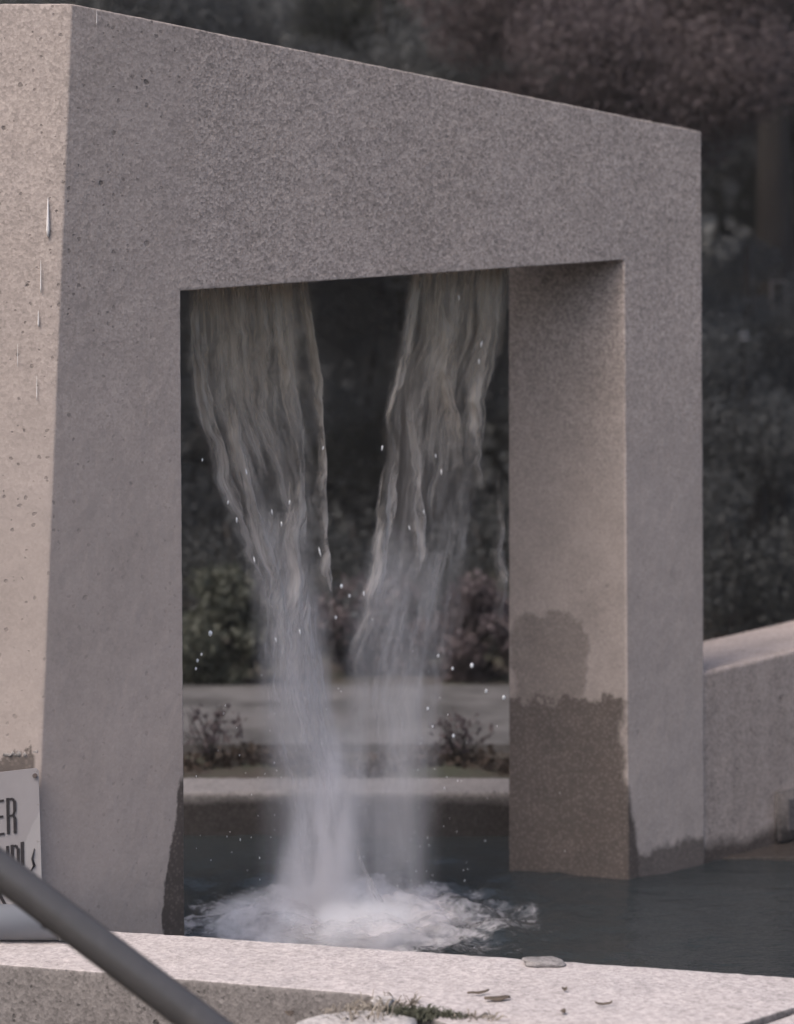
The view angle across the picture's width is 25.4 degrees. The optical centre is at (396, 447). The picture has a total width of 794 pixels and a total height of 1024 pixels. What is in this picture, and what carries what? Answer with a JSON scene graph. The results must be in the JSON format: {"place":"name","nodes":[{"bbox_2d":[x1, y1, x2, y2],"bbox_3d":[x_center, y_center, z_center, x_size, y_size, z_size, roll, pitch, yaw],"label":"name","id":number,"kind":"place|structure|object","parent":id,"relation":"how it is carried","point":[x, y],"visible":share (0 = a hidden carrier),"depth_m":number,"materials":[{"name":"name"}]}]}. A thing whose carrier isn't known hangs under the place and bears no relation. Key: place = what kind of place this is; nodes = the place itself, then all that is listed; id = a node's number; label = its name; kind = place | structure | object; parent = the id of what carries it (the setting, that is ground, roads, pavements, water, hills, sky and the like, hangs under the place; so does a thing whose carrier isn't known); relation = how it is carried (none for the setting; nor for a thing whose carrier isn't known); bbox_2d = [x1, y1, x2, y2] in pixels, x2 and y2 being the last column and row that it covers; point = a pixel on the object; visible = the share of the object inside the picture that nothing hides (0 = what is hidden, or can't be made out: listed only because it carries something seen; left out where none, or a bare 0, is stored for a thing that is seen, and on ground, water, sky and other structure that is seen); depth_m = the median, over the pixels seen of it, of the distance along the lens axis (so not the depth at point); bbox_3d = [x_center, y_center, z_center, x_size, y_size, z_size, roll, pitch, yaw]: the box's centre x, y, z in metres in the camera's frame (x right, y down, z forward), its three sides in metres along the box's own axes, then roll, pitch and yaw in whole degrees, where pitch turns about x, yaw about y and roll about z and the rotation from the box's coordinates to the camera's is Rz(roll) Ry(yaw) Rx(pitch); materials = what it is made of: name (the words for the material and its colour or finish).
{"place":"outdoors","nodes":[
{"label":"outdoors","id":0,"kind":"place"},
{"bbox_2d":[183,685,508,752],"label":"path","id":1,"kind":"structure","parent":0,"point":[356,718],"depth_m":9.51,"materials":[{"name":"grey concrete"}]},
{"bbox_2d":[195,295,504,929],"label":"water droplets","id":2,"kind":"object","parent":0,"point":[349,595],"visible":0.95,"depth_m":6.12,"materials":[{"name":"white"}]},
{"bbox_2d":[182,545,767,778],"bbox_3d":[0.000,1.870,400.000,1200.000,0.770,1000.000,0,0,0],"label":"ground","id":3,"kind":"structure","parent":0,"point":[428,675],"depth_m":11.24,"materials":[{"name":"soil"}]},
{"bbox_2d":[0,847,232,1023],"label":"handrail","id":4,"kind":"object","parent":3,"relation":"on","point":[96,943],"visible":1,"depth_m":3.67,"materials":[{"name":"metal"}]},
{"bbox_2d":[81,0,215,22],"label":"leafy tree","id":5,"kind":"object","parent":3,"relation":"on","point":[116,11],"depth_m":17.12,"materials":[{"name":"green plant"}]},
{"bbox_2d":[0,0,331,549],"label":"evergreen tree","id":6,"kind":"object","parent":3,"relation":"on","point":[145,9],"visible":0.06,"depth_m":14.30,"materials":[{"name":"green plant"}]},
{"bbox_2d":[183,703,246,762],"bbox_3d":[-0.884,1.336,8.192,0.376,0.304,0.242,0,0,0],"label":"bare shrub","id":7,"kind":"object","parent":3,"relation":"on","point":[207,736],"visible":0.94,"depth_m":8.20,"materials":[{"name":"brown plant"}]},
{"bbox_2d":[182,560,289,684],"bbox_3d":[-1.120,1.149,10.982,0.907,0.892,0.894,0,0,0],"label":"shrub","id":8,"kind":"object","parent":3,"relation":"on","point":[225,593],"visible":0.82,"depth_m":10.89,"materials":[{"name":"green plant"}]},
{"bbox_2d":[183,778,508,837],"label":"pool rear wall","id":9,"kind":"structure","parent":3,"relation":"on","point":[360,807],"depth_m":7.51,"materials":[{"name":"concrete"}]},
{"bbox_2d":[183,739,508,778],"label":"bed litter","id":10,"kind":"object","parent":3,"relation":"on","point":[374,766],"visible":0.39,"depth_m":8.19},
{"bbox_2d":[296,1010,416,1023],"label":"pale boulder","id":11,"kind":"object","parent":3,"relation":"on","point":[335,1019],"visible":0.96,"depth_m":4.31,"materials":[{"name":"stone"}]},
{"bbox_2d":[303,572,442,675],"bbox_3d":[-0.226,1.179,11.622,0.910,0.724,0.775,0,0,-28],"label":"shrub","id":12,"kind":"object","parent":3,"relation":"on","point":[370,646],"visible":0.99,"depth_m":11.46,"materials":[{"name":"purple plant"}]},
{"bbox_2d":[0,931,793,1023],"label":"pool rim","id":13,"kind":"object","parent":3,"relation":"on","point":[232,981],"visible":0.86,"depth_m":4.67,"materials":[{"name":"concrete"}]},
{"bbox_2d":[0,904,61,940],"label":"grey pipe","id":14,"kind":"object","parent":13,"relation":"on","point":[16,923],"visible":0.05,"depth_m":4.97,"materials":[{"name":"paint"}]},
{"bbox_2d":[285,1010,293,1015],"bbox_3d":[-0.266,1.393,4.341,0.024,0.012,0.024,0,0,12],"label":"dead leaf","id":15,"kind":"object","parent":13,"relation":"on","point":[290,1012],"visible":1,"depth_m":4.34,"materials":[{"name":"brown plant"}]},
{"bbox_2d":[370,995,394,1008],"bbox_3d":[-0.036,1.394,4.427,0.066,0.024,0.040,0,0,0],"label":"pale stone","id":16,"kind":"object","parent":13,"relation":"on","point":[384,999],"visible":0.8,"depth_m":4.42,"materials":[{"name":"white stone"}]},
{"bbox_2d":[317,988,508,1023],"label":"weed clump","id":17,"kind":"object","parent":13,"relation":"on","point":[423,1014],"visible":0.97,"depth_m":4.35,"materials":[{"name":"green plant"}]},
{"bbox_2d":[467,989,488,993],"bbox_3d":[0.208,1.395,4.512,0.060,0.011,0.008,0,0,-17],"label":"twig","id":18,"kind":"object","parent":13,"relation":"on","point":[477,992],"visible":1,"depth_m":4.51,"materials":[{"name":"brown plant"}]},
{"bbox_2d":[484,995,510,1000],"bbox_3d":[0.255,1.397,4.467,0.068,0.010,0.025,0,0,-11],"label":"dead leaf","id":19,"kind":"object","parent":13,"relation":"on","point":[498,998],"visible":1,"depth_m":4.47,"materials":[{"name":"brown plant"}]},
{"bbox_2d":[522,956,565,967],"bbox_3d":[0.400,1.398,4.786,0.120,0.016,0.073,0,0,0],"label":"flat stone","id":20,"kind":"object","parent":13,"relation":"on","point":[543,961],"visible":1,"depth_m":4.76,"materials":[{"name":"grey stone"}]},
{"bbox_2d":[595,1001,611,1004],"bbox_3d":[0.520,1.394,4.422,0.044,0.011,0.007,0,0,-6],"label":"straw","id":21,"kind":"object","parent":13,"relation":"on","point":[601,1003],"visible":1,"depth_m":4.42,"materials":[{"name":"beige plant"}]},
{"bbox_2d":[254,0,621,617],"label":"evergreen tree","id":22,"kind":"object","parent":3,"relation":"on","point":[408,46],"visible":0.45,"depth_m":15.45,"materials":[{"name":"green plant"}]},
{"bbox_2d":[102,0,793,572],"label":"wood","id":23,"kind":"object","parent":3,"relation":"on","point":[368,504],"visible":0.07,"depth_m":21.99,"materials":[{"name":"green plant"}]},
{"bbox_2d":[106,1,793,545],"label":"wooded bank","id":24,"kind":"structure","parent":3,"relation":"on","point":[740,213],"depth_m":26.79,"materials":[{"name":"green plant"}]},
{"bbox_2d":[409,569,509,682],"bbox_3d":[0.552,1.188,11.217,0.955,0.851,0.700,0,0,0],"label":"shrub","id":25,"kind":"object","parent":3,"relation":"on","point":[480,610],"visible":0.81,"depth_m":11.16,"materials":[{"name":"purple plant"}]},
{"bbox_2d":[429,707,494,763],"bbox_3d":[0.304,1.349,8.252,0.307,0.278,0.204,0,0,0],"label":"bare shrub","id":26,"kind":"object","parent":3,"relation":"on","point":[447,738],"visible":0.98,"depth_m":8.24,"materials":[{"name":"brown plant"}]},
{"bbox_2d":[182,493,793,659],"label":"clipped hedge","id":27,"kind":"object","parent":3,"relation":"on","point":[427,589],"visible":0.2,"depth_m":12.63,"materials":[{"name":"green plant"}]},
{"bbox_2d":[399,0,793,192],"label":"plum tree","id":28,"kind":"object","parent":3,"relation":"on","point":[696,50],"visible":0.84,"depth_m":12.17,"materials":[{"name":"purple plant"}]},
{"bbox_2d":[616,0,793,623],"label":"tall tree","id":29,"kind":"object","parent":3,"relation":"on","point":[773,207],"visible":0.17,"depth_m":14.87,"materials":[{"name":"green plant"}]},
{"bbox_2d":[736,331,748,633],"bbox_3d":[2.537,0.313,12.985,0.070,2.344,0.281,0,0,0],"label":"trunk","id":30,"kind":"object","parent":3,"relation":"on","point":[742,394],"visible":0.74,"depth_m":12.92,"materials":[{"name":"brown plant"}]},
{"bbox_2d":[700,1,793,406],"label":"leafy tree","id":31,"kind":"object","parent":3,"relation":"on","point":[736,157],"visible":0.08,"depth_m":16.29,"materials":[{"name":"green plant"}]},
{"bbox_2d":[701,234,793,632],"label":"bushy tree","id":32,"kind":"object","parent":3,"relation":"on","point":[767,436],"visible":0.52,"depth_m":13.06,"materials":[{"name":"green plant"}]},
{"bbox_2d":[768,1014,793,1023],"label":"corner slab","id":33,"kind":"structure","parent":3,"relation":"on","point":[788,1020],"depth_m":4.32,"materials":[{"name":"concrete"}]},
{"bbox_2d":[184,835,793,977],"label":"pool water","id":34,"kind":"structure","parent":0,"point":[732,916],"depth_m":6.37,"materials":[{"name":"black liquid"}]},
{"bbox_2d":[251,884,446,935],"bbox_3d":[-0.230,1.599,6.120,1.280,0.088,1.080,0,0,0],"label":"splash foam","id":35,"kind":"object","parent":34,"relation":"on","point":[297,902],"visible":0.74,"depth_m":6.13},
{"bbox_2d":[0,4,703,935],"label":"concrete portal","id":36,"kind":"object","parent":34,"relation":"in","point":[150,170],"visible":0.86,"depth_m":5.81,"materials":[{"name":"grey concrete"}]},
{"bbox_2d":[0,768,41,903],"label":"warning sign","id":37,"kind":"object","parent":36,"relation":"attached to","point":[20,835],"visible":0.74,"depth_m":5.20,"materials":[{"name":"metal"}]},
{"bbox_2d":[191,282,330,749],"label":"water stream","id":38,"kind":"structure","parent":36,"relation":"attached to","point":[295,583],"depth_m":5.94,"materials":[{"name":"white liquid"}]},
{"bbox_2d":[368,268,508,898],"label":"water stream","id":39,"kind":"structure","parent":36,"relation":"attached to","point":[436,361],"depth_m":6.40,"materials":[{"name":"white liquid"}]},
{"bbox_2d":[703,621,793,862],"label":"side wall","id":40,"kind":"structure","parent":34,"relation":"in","point":[748,708],"depth_m":7.18,"materials":[{"name":"concrete"}]},
{"bbox_2d":[775,788,793,841],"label":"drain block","id":41,"kind":"structure","parent":40,"relation":"on","point":[784,815],"depth_m":7.27,"materials":[{"name":"grey concrete"}]},
{"bbox_2d":[770,280,787,319],"bbox_3d":[3.201,-1.240,14.750,0.148,0.335,0.030,0,0,0],"label":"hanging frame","id":42,"kind":"object","parent":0,"point":[771,287],"visible":0.46,"depth_m":14.73,"materials":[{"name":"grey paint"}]}
]}

